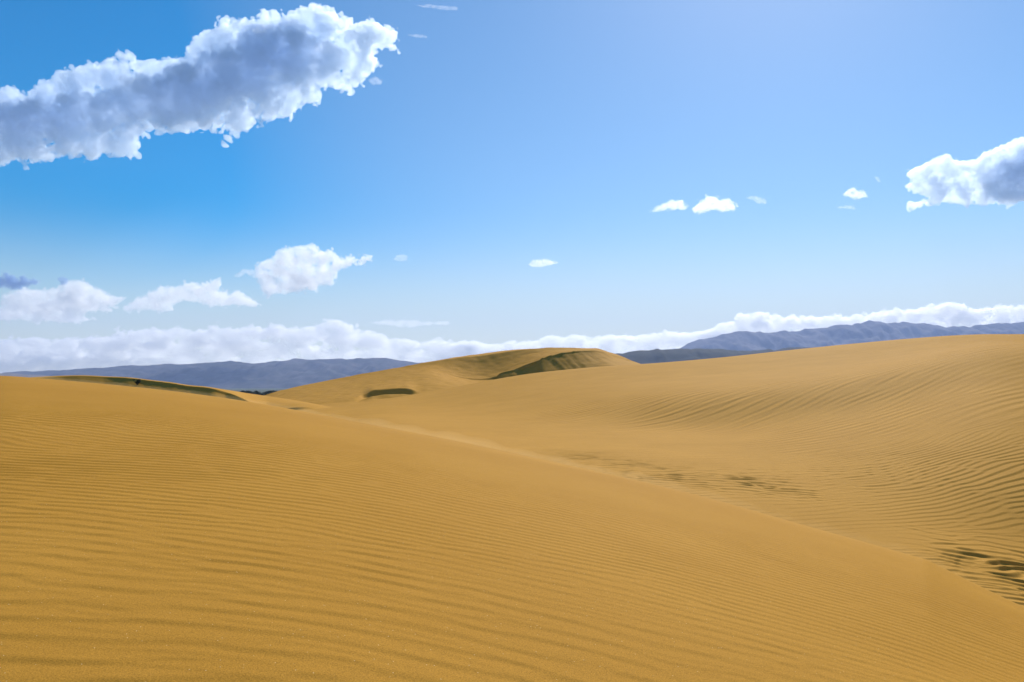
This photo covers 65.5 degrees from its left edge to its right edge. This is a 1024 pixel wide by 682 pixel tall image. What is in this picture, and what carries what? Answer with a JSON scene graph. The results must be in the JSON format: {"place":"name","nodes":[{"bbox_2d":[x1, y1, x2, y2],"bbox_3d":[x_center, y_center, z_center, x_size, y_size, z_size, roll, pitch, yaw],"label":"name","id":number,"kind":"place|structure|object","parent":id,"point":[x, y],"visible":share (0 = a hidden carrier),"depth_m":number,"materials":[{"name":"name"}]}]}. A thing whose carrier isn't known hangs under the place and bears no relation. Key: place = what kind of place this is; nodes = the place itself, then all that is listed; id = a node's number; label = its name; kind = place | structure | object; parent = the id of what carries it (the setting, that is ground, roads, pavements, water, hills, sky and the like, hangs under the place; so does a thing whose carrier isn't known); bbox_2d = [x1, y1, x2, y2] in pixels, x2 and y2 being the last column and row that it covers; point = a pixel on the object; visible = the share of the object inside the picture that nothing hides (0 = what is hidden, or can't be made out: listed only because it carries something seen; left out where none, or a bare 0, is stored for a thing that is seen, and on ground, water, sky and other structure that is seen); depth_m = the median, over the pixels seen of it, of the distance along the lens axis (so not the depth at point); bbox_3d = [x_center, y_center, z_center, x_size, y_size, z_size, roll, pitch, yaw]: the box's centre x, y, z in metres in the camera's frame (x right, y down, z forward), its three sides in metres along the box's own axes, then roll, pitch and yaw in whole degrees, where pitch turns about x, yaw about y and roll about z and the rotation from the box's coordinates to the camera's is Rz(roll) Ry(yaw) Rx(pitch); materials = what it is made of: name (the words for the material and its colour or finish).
{"place":"outdoors","nodes":[
{"label":"outdoors","id":0,"kind":"place"},
{"bbox_2d":[30,375,328,409],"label":"dune","id":1,"kind":"structure","parent":0,"point":[224,393],"depth_m":126.37,"materials":[{"name":"beige sand"}]},
{"bbox_2d":[0,358,418,387],"bbox_3d":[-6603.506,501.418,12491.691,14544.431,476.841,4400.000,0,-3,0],"label":"mountain range","id":2,"kind":"structure","parent":0,"point":[294,372],"depth_m":11417.47,"materials":[{"name":"blue stone"}]},
{"bbox_2d":[240,390,260,394],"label":"tree thicket","id":3,"kind":"object","parent":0,"point":[255,392],"visible":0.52,"depth_m":893.21,"materials":[{"name":"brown plant"}]},
{"bbox_2d":[219,388,288,394],"bbox_3d":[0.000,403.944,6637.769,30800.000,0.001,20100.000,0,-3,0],"label":"coastal plain","id":4,"kind":"structure","parent":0,"point":[262,390],"depth_m":6549.38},
{"bbox_2d":[259,390,275,394],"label":"tree thicket","id":5,"kind":"object","parent":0,"point":[268,392],"visible":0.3,"depth_m":814.96,"materials":[{"name":"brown plant"}]},
{"bbox_2d":[264,347,639,406],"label":"dune","id":6,"kind":"structure","parent":0,"point":[430,376],"depth_m":230.13,"materials":[{"name":"beige sand"}]},
{"bbox_2d":[0,376,1023,681],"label":"foreground dune","id":7,"kind":"structure","parent":0,"point":[146,534],"depth_m":5.29,"materials":[{"name":"beige sand"}]},
{"bbox_2d":[0,0,1023,372],"label":"sky","id":8,"kind":"structure","parent":0,"point":[182,181],"materials":[{"name":"blue"}]},
{"bbox_2d":[299,334,1023,606],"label":"slope dune","id":9,"kind":"structure","parent":0,"point":[913,446],"depth_m":30.17,"materials":[{"name":"beige sand"}]},
{"bbox_2d":[616,347,808,363],"bbox_3d":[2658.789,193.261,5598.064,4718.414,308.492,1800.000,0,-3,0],"label":"dark hill","id":10,"kind":"structure","parent":0,"point":[654,356],"depth_m":5425.06,"materials":[{"name":"blue stone"}]},
{"bbox_2d":[675,320,1023,350],"bbox_3d":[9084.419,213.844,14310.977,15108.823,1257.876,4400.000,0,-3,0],"label":"mountain range","id":11,"kind":"structure","parent":0,"point":[866,331],"depth_m":13855.49,"materials":[{"name":"blue stone"}]}
]}

